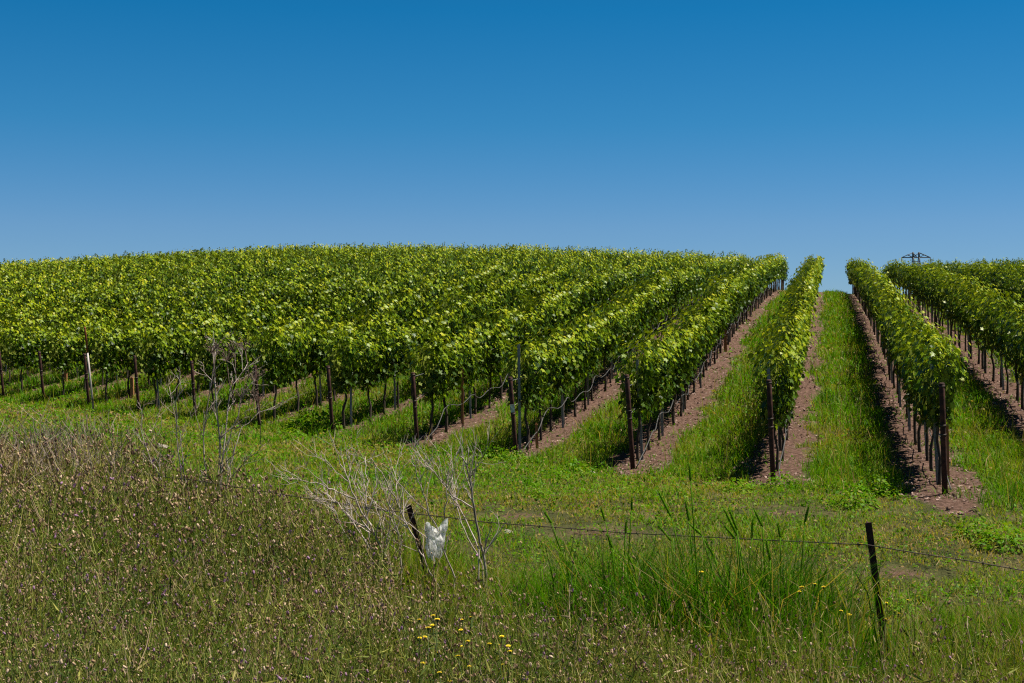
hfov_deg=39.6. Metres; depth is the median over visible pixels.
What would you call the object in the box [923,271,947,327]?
grapevine
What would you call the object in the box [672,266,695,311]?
grapevine
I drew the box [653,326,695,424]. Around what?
grapevine
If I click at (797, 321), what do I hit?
grapevine
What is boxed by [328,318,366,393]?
grapevine
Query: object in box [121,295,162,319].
grapevine
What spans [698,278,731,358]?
grapevine
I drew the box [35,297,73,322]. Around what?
grapevine
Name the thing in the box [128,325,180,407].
grapevine
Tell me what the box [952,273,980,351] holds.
grapevine
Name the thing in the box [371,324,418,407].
grapevine
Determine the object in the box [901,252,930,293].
power pylon
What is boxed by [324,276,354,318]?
grapevine
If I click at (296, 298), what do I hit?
grapevine
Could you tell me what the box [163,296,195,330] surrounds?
grapevine
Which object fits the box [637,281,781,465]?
drip hose
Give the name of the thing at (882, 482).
leafy weed
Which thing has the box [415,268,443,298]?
grapevine
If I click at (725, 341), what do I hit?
grow guard
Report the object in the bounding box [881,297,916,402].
grapevine
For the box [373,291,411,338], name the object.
grapevine
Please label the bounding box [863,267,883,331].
grapevine
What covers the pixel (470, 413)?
vine stake
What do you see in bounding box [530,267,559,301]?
grapevine
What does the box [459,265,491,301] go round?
grapevine
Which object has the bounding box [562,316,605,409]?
grapevine
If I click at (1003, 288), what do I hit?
grapevine
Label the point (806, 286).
grapevine
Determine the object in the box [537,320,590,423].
grapevine
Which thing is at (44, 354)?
grapevine
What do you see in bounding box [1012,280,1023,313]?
grapevine
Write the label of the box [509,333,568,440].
grapevine
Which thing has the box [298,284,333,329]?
grapevine
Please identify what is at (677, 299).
grapevine
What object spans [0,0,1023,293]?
sky
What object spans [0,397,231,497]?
dry weed stalks
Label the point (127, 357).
grapevine
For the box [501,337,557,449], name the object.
grapevine
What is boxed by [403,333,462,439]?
grapevine
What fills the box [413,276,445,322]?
grapevine
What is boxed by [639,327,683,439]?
grapevine
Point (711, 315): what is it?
grapevine
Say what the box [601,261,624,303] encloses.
grapevine
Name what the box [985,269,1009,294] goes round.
grapevine
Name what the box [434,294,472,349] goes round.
grapevine
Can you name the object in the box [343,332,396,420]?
grapevine
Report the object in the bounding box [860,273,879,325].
grapevine
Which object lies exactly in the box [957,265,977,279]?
grapevine
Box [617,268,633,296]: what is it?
grapevine
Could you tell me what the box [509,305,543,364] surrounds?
grapevine
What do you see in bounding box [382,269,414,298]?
grapevine
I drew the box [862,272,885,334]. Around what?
grapevine
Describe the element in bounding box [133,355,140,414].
end post
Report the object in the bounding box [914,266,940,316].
grapevine
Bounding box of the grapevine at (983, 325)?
[965,294,1021,380]
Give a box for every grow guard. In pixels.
[130,377,133,397]
[724,329,726,351]
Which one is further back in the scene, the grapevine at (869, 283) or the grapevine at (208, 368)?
the grapevine at (869, 283)
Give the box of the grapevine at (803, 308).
[772,296,818,323]
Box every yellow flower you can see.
[418,619,420,675]
[421,636,426,678]
[426,627,430,681]
[431,614,442,680]
[435,618,439,677]
[807,583,815,634]
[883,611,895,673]
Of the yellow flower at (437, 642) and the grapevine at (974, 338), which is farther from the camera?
the grapevine at (974, 338)
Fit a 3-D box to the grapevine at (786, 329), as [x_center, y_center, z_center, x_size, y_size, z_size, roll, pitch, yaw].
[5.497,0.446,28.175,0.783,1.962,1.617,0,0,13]
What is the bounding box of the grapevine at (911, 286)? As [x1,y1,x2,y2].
[904,265,917,310]
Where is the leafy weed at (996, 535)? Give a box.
[971,521,1023,552]
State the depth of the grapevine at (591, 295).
41.79 m
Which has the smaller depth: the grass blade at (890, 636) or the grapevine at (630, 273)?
the grass blade at (890, 636)
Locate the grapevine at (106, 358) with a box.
[87,324,130,403]
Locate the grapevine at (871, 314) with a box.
[864,272,891,343]
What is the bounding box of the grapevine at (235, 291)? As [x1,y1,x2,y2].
[223,278,256,299]
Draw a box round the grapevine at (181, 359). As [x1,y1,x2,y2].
[155,322,203,401]
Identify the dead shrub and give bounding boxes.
[127,326,301,502]
[265,428,419,584]
[338,437,454,592]
[410,421,505,603]
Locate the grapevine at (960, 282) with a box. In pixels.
[948,275,992,346]
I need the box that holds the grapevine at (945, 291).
[938,275,970,344]
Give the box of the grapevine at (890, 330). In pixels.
[882,318,924,374]
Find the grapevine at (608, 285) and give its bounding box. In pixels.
[587,267,612,307]
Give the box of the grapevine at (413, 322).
[389,310,434,398]
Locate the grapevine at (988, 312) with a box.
[978,289,1023,387]
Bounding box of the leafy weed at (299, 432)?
[276,427,304,439]
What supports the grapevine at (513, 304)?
on the ground at (714, 376)
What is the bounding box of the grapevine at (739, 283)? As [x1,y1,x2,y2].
[717,275,746,341]
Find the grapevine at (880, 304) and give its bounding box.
[871,289,909,379]
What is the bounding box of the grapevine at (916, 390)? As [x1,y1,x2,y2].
[891,335,970,470]
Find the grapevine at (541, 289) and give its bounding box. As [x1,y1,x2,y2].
[515,271,548,307]
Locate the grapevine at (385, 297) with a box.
[362,284,394,327]
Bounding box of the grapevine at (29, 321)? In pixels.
[4,313,50,378]
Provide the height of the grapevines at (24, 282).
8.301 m
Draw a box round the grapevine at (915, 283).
[908,263,932,307]
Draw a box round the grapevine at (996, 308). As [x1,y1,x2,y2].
[982,295,1023,393]
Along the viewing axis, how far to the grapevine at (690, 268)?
49.99 m
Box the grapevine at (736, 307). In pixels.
[712,279,744,344]
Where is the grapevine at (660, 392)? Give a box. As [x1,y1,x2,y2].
[617,331,680,449]
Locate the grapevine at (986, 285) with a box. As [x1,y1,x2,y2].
[980,270,996,290]
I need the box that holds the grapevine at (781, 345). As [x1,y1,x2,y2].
[755,315,813,440]
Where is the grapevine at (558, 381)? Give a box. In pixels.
[520,327,582,431]
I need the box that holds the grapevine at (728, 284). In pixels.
[712,273,740,323]
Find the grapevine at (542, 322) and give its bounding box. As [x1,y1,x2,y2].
[508,289,558,371]
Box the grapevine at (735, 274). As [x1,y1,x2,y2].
[725,261,753,324]
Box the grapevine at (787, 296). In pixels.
[779,286,816,317]
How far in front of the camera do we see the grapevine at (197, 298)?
45.30 m
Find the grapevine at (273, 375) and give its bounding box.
[249,323,295,421]
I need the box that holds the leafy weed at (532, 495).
[521,484,547,497]
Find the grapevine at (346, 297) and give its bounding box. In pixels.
[330,288,368,327]
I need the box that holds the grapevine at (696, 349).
[658,323,701,416]
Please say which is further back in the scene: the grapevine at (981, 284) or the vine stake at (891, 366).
the grapevine at (981, 284)
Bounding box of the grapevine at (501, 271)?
[481,258,511,290]
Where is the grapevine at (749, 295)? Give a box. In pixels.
[737,269,755,322]
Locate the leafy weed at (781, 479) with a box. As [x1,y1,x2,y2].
[760,469,801,489]
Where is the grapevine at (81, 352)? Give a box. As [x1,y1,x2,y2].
[62,320,105,388]
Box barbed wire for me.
[133,473,1023,570]
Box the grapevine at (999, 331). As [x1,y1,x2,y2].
[990,306,1023,400]
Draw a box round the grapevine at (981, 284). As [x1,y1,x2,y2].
[975,266,995,294]
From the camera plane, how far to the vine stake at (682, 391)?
28.38 m
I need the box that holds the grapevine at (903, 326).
[885,311,941,431]
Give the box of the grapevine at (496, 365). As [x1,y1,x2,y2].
[470,324,513,408]
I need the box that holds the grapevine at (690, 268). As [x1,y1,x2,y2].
[674,261,695,310]
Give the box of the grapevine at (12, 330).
[0,317,31,385]
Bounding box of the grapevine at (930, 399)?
[909,329,968,484]
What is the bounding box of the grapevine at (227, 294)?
[209,284,242,331]
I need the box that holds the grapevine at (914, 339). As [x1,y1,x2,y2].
[896,324,950,460]
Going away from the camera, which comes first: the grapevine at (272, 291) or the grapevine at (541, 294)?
the grapevine at (541, 294)
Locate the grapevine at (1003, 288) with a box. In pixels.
[994,265,1023,305]
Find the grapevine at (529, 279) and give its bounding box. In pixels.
[505,270,541,327]
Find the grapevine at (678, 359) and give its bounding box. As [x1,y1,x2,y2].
[638,329,683,427]
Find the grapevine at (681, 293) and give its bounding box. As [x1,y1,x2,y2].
[661,270,685,312]
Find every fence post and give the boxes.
[406,505,431,580]
[865,521,888,658]
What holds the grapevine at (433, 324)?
on the ground at (714, 376)
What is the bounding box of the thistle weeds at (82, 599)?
[0,411,1023,682]
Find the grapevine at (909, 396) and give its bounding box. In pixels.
[890,331,952,451]
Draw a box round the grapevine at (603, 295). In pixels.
[581,274,608,317]
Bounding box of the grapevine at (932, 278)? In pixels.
[922,265,945,323]
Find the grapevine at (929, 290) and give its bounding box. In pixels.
[925,273,953,329]
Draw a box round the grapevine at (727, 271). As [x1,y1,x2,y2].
[722,264,751,327]
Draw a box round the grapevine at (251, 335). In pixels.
[230,318,273,401]
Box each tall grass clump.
[399,495,791,656]
[520,461,925,678]
[586,504,967,679]
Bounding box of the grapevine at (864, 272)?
[857,265,877,300]
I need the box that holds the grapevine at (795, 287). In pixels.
[779,280,818,311]
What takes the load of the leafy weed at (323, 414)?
on the ground at (714, 376)
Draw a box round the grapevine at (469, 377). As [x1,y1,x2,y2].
[441,330,485,422]
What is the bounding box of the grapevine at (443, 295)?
[422,282,456,323]
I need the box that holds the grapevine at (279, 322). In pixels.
[251,317,296,392]
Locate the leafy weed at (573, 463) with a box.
[556,456,590,476]
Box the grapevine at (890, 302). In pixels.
[874,283,909,364]
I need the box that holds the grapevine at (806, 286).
[790,277,820,319]
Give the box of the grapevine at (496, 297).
[470,283,503,349]
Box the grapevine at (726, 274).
[720,268,749,333]
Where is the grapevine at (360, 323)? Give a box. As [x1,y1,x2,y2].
[341,309,390,360]
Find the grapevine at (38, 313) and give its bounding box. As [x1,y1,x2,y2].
[15,298,53,336]
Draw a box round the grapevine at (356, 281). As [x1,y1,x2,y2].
[337,273,364,307]
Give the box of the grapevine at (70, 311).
[50,301,86,335]
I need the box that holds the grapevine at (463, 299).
[444,288,486,336]
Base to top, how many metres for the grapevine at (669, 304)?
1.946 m
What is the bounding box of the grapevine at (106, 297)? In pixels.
[87,287,124,325]
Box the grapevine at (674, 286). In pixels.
[652,267,684,320]
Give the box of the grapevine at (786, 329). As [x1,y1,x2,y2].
[770,316,808,352]
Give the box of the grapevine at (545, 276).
[525,271,557,314]
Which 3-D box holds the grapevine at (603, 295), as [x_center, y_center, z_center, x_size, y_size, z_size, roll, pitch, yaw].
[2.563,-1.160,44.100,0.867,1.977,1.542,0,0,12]
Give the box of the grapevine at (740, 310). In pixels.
[720,275,748,336]
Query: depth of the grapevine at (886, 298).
32.94 m
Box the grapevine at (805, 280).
[783,271,820,305]
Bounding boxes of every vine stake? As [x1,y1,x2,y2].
[154,348,159,408]
[317,339,321,401]
[350,382,351,426]
[393,342,395,409]
[468,337,471,418]
[517,336,520,450]
[559,344,563,427]
[587,374,588,404]
[611,324,612,378]
[636,352,643,459]
[658,346,663,436]
[680,328,683,411]
[697,313,701,387]
[709,344,710,365]
[890,362,892,382]
[898,376,900,406]
[907,403,910,430]
[923,360,925,455]
[930,364,938,483]
[967,333,969,356]
[1000,351,1004,389]
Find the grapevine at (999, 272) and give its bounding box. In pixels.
[996,267,1019,302]
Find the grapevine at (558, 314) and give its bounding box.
[522,288,567,341]
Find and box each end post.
[0,351,4,398]
[38,351,44,401]
[83,353,89,405]
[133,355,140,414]
[190,361,196,418]
[253,365,260,428]
[326,366,333,433]
[411,372,418,446]
[508,377,517,454]
[624,374,634,468]
[766,379,775,481]
[939,383,947,493]
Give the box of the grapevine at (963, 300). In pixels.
[955,278,1003,363]
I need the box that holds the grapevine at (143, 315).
[122,306,163,365]
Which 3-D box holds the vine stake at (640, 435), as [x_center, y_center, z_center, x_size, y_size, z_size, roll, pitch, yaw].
[1.997,1.151,22.174,0.064,1.967,0.040,-2,0,16]
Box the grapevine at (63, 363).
[44,329,84,398]
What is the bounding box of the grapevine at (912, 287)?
[906,263,932,311]
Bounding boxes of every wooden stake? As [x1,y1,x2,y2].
[461,369,463,426]
[535,423,538,447]
[946,421,949,481]
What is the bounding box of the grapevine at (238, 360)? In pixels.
[210,328,258,408]
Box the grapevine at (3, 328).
[0,319,13,353]
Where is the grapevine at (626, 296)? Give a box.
[616,286,646,358]
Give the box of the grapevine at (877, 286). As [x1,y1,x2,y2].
[868,278,893,354]
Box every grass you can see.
[0,286,1023,659]
[0,455,1023,682]
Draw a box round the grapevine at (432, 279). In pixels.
[405,270,433,301]
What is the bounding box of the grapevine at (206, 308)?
[186,300,224,335]
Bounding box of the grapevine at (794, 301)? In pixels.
[786,282,815,325]
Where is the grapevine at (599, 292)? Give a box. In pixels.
[574,269,607,323]
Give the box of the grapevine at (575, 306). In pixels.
[557,280,585,331]
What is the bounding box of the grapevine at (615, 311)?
[593,301,630,382]
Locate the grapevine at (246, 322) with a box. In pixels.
[217,306,258,379]
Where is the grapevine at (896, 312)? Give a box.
[885,307,929,418]
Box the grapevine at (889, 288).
[867,279,905,332]
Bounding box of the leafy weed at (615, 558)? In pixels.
[596,549,629,571]
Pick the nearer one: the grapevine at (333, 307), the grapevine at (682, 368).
the grapevine at (682, 368)
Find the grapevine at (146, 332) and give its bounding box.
[127,320,171,390]
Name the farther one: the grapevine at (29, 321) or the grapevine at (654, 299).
the grapevine at (29, 321)
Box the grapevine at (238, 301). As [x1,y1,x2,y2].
[219,293,251,328]
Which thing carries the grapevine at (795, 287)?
on the ground at (714, 376)
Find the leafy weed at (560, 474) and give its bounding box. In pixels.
[542,466,573,480]
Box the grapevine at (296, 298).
[279,282,313,326]
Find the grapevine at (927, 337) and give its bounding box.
[891,322,946,444]
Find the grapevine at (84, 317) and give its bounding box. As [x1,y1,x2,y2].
[70,313,108,372]
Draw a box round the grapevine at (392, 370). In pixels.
[358,317,413,414]
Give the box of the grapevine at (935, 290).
[927,267,954,332]
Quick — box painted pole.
[84,327,94,411]
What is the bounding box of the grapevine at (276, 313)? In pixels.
[250,299,285,331]
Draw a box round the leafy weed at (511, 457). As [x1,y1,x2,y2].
[494,445,528,463]
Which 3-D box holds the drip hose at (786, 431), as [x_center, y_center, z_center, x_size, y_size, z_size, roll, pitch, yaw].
[10.537,-0.711,50.104,0.077,5.107,63.329,0,0,13]
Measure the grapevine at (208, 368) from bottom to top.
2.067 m
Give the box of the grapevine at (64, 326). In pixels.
[42,320,81,356]
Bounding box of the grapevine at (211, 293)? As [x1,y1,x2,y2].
[193,285,227,315]
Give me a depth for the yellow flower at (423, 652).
7.86 m
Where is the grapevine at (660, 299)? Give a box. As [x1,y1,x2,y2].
[633,279,668,334]
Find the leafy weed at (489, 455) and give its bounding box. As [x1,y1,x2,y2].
[475,445,509,459]
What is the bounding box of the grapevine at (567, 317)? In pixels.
[545,284,577,329]
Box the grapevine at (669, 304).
[648,276,673,331]
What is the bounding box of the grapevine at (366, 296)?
[349,278,381,330]
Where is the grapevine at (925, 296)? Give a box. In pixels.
[919,269,947,321]
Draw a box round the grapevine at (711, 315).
[679,298,724,383]
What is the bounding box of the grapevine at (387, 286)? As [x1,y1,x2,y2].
[373,277,403,311]
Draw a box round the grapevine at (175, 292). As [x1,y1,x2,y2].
[156,285,186,317]
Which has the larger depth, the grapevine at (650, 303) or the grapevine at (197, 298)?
the grapevine at (197, 298)
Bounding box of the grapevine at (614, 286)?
[593,266,624,310]
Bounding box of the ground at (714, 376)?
[0,284,1023,639]
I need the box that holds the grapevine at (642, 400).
[609,335,668,460]
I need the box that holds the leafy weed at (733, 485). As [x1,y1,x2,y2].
[713,477,759,492]
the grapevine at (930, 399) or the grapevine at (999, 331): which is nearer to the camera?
the grapevine at (930, 399)
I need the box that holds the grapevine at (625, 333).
[599,298,636,375]
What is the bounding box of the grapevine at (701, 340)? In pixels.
[659,315,706,408]
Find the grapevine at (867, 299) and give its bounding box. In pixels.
[860,277,872,328]
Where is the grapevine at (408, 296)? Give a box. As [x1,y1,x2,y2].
[384,286,422,334]
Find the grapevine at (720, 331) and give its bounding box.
[701,291,735,363]
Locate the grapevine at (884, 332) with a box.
[876,301,915,394]
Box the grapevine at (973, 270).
[965,264,989,282]
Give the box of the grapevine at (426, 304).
[396,292,434,330]
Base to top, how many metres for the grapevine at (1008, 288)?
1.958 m
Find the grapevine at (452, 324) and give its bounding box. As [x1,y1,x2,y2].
[423,302,462,349]
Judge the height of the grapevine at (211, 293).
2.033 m
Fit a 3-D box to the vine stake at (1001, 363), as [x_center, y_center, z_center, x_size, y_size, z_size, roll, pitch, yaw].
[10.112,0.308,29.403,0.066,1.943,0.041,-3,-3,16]
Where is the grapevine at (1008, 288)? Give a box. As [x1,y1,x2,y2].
[1003,272,1023,315]
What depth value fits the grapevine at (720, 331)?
35.51 m
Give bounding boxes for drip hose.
[424,342,561,442]
[521,295,704,453]
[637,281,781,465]
[779,398,795,476]
[901,289,1019,384]
[929,429,951,489]
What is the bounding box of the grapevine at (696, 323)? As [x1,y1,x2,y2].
[661,310,715,399]
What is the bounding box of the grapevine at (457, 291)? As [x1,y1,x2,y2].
[433,279,466,316]
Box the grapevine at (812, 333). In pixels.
[772,306,814,339]
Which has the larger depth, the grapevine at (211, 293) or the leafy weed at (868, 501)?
the grapevine at (211, 293)
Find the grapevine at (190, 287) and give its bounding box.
[170,275,201,330]
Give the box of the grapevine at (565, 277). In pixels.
[547,261,569,286]
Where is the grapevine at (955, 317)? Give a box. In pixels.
[945,282,965,347]
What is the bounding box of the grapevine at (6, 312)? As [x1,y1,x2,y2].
[0,298,23,328]
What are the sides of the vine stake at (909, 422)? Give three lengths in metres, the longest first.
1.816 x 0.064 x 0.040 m
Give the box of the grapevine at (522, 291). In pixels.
[500,278,529,316]
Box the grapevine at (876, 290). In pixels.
[870,277,899,358]
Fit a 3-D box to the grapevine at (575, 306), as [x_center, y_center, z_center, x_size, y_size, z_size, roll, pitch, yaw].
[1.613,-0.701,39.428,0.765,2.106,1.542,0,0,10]
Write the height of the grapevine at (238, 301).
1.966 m
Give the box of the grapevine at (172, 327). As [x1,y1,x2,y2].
[151,315,193,382]
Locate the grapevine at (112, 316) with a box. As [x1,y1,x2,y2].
[85,308,130,331]
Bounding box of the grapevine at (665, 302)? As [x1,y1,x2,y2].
[640,274,671,337]
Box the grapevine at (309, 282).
[296,272,321,305]
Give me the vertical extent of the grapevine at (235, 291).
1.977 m
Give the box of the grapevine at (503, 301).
[477,274,515,319]
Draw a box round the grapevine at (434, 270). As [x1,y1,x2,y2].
[425,261,451,289]
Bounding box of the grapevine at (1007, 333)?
[997,303,1023,410]
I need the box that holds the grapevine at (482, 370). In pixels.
[454,318,500,413]
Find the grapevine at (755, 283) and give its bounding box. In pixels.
[740,268,761,320]
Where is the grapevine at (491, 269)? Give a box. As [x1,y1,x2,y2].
[473,259,502,291]
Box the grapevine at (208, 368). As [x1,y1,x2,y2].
[188,327,242,412]
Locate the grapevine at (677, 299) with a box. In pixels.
[661,269,685,319]
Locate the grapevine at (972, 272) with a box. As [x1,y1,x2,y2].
[967,261,989,289]
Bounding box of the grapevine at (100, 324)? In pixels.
[81,315,125,384]
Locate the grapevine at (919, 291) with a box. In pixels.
[912,268,929,316]
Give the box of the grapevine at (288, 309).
[265,296,301,328]
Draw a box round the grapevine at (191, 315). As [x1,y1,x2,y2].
[169,306,209,375]
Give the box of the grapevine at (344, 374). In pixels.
[320,324,373,428]
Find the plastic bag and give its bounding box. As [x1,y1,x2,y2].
[425,518,447,560]
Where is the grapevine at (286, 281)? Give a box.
[270,276,295,314]
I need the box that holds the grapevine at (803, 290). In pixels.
[781,282,818,310]
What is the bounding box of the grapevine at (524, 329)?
[489,305,535,391]
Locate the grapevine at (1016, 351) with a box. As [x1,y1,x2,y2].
[1002,321,1023,380]
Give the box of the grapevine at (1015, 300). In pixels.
[1008,275,1022,319]
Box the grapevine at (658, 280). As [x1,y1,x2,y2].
[637,270,671,328]
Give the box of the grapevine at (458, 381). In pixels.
[411,325,472,432]
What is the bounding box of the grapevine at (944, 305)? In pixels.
[933,275,963,341]
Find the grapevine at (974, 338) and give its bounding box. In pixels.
[957,285,1009,368]
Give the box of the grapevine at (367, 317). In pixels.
[356,296,402,359]
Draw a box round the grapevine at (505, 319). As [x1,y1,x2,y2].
[474,306,520,399]
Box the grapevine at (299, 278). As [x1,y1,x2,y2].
[280,271,308,313]
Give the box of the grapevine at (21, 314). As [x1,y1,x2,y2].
[0,303,37,340]
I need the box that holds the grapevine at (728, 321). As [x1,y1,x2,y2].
[698,271,741,352]
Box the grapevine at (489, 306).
[459,287,497,334]
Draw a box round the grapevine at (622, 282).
[607,267,631,303]
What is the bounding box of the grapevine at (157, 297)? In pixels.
[140,285,175,323]
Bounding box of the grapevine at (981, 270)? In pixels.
[971,261,994,287]
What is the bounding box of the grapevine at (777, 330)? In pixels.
[749,317,817,450]
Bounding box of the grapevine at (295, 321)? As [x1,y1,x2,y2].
[270,312,311,384]
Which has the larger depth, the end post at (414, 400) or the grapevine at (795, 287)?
the grapevine at (795, 287)
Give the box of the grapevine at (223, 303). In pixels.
[203,291,240,330]
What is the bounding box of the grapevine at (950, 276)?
[935,271,956,322]
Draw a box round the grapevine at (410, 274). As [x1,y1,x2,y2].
[393,266,422,299]
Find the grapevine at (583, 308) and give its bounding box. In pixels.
[556,278,590,321]
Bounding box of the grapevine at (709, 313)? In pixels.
[685,294,724,376]
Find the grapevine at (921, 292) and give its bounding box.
[916,270,933,319]
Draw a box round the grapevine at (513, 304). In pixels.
[490,273,520,316]
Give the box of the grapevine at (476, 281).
[451,269,482,306]
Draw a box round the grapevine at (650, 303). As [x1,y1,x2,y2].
[620,286,653,356]
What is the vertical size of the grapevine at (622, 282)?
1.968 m
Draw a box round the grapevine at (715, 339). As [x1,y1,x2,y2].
[687,292,728,370]
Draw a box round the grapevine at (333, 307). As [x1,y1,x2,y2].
[316,294,354,338]
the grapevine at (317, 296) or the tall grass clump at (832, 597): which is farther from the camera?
the grapevine at (317, 296)
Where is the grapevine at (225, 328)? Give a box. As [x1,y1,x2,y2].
[198,312,242,388]
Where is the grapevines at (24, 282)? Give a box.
[0,241,1023,322]
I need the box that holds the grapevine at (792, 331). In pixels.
[762,316,813,433]
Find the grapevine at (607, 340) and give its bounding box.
[573,311,615,400]
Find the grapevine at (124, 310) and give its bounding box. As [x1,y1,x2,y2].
[102,298,143,327]
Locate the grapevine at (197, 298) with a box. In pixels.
[176,286,208,325]
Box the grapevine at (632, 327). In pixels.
[607,292,644,357]
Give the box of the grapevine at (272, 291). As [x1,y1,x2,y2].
[255,279,286,317]
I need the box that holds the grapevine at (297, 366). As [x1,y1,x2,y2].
[274,322,322,411]
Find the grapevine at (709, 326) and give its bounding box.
[673,308,712,392]
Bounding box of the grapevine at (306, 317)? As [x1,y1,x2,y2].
[285,307,324,379]
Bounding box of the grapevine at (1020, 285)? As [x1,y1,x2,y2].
[1014,269,1023,306]
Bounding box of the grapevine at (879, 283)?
[864,271,891,339]
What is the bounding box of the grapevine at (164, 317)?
[139,296,183,332]
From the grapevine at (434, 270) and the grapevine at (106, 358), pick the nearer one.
the grapevine at (106, 358)
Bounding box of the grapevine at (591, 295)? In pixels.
[567,275,598,317]
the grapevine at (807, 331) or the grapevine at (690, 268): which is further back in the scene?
the grapevine at (690, 268)
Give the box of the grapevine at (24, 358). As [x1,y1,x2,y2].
[0,327,44,392]
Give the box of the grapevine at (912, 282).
[907,263,933,312]
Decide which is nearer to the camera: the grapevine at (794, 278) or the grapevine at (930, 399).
the grapevine at (930, 399)
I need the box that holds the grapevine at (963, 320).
[941,281,996,358]
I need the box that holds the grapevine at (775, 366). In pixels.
[760,338,805,461]
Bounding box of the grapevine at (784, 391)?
[744,336,809,471]
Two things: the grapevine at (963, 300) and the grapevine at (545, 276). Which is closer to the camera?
the grapevine at (963, 300)
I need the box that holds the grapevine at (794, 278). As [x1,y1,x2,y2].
[788,276,816,318]
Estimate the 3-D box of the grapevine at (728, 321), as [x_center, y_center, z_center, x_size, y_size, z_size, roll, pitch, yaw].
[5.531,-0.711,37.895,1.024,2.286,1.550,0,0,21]
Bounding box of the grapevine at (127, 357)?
[104,317,153,396]
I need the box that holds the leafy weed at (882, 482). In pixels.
[849,469,900,497]
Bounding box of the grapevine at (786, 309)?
[777,300,820,332]
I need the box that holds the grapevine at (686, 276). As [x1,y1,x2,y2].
[668,268,692,321]
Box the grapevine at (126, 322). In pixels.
[107,314,147,378]
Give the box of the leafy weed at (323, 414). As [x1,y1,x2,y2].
[280,402,342,432]
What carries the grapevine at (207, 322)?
on the ground at (714, 376)
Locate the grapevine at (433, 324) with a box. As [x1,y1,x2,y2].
[408,313,452,357]
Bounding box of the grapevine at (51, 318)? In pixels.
[25,303,73,371]
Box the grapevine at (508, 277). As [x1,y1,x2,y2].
[492,265,515,286]
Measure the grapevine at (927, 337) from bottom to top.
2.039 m
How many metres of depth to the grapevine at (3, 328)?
45.86 m
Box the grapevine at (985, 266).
[979,263,1003,296]
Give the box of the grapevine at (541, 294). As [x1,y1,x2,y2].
[534,284,573,341]
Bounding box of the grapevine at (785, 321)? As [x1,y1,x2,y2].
[774,311,812,412]
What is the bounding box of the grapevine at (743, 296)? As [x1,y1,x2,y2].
[725,273,747,330]
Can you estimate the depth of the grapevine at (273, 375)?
29.66 m
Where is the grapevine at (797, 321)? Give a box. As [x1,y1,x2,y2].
[771,305,817,362]
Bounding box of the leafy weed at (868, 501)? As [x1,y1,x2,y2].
[825,480,880,510]
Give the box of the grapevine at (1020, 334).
[1007,311,1023,383]
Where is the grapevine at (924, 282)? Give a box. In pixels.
[920,266,948,326]
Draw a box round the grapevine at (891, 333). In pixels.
[888,311,926,426]
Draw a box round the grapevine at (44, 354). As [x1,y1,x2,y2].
[24,324,59,369]
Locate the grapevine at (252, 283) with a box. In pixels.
[236,275,267,303]
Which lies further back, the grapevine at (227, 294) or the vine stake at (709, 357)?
the grapevine at (227, 294)
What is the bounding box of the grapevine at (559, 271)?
[537,261,568,296]
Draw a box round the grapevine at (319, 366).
[292,321,338,406]
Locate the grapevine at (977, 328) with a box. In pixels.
[965,288,1008,373]
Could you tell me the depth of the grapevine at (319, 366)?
31.84 m
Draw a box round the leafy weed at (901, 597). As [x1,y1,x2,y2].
[861,587,920,617]
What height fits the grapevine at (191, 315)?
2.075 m
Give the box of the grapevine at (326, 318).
[301,303,341,345]
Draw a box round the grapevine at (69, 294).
[56,287,90,324]
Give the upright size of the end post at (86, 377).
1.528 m
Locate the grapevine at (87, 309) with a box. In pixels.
[71,300,107,326]
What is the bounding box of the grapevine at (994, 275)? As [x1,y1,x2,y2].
[986,262,1020,308]
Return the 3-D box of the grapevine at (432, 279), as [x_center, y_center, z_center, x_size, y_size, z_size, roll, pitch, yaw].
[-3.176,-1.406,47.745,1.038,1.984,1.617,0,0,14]
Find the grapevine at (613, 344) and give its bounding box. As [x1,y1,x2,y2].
[581,304,624,391]
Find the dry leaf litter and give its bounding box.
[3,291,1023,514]
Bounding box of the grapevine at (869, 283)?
[863,277,891,346]
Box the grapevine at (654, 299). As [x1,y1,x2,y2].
[626,283,657,345]
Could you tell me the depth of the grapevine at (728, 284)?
38.83 m
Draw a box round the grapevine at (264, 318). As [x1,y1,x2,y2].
[231,297,274,342]
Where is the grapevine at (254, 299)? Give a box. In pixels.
[234,286,268,345]
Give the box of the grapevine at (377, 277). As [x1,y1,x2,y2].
[355,266,386,292]
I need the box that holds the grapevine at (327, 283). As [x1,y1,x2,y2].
[310,274,344,311]
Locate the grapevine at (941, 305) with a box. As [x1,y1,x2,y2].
[933,272,965,335]
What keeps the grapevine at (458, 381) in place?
on the ground at (714, 376)
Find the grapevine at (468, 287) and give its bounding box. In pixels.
[444,271,474,304]
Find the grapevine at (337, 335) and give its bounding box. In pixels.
[310,320,354,400]
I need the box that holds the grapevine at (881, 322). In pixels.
[876,298,916,387]
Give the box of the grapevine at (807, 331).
[776,324,808,424]
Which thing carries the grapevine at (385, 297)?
on the ground at (714, 376)
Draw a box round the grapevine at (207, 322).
[169,311,226,395]
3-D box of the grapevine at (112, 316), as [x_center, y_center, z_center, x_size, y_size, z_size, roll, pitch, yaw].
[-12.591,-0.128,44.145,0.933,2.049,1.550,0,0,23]
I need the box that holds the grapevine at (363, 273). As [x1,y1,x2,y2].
[346,267,379,304]
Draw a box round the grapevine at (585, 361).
[552,314,601,416]
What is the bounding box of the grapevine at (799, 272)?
[796,268,821,305]
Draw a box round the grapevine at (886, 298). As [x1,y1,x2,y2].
[870,283,909,374]
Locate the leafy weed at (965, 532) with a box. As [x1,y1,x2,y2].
[951,516,1001,541]
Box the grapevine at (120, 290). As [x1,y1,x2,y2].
[102,282,141,320]

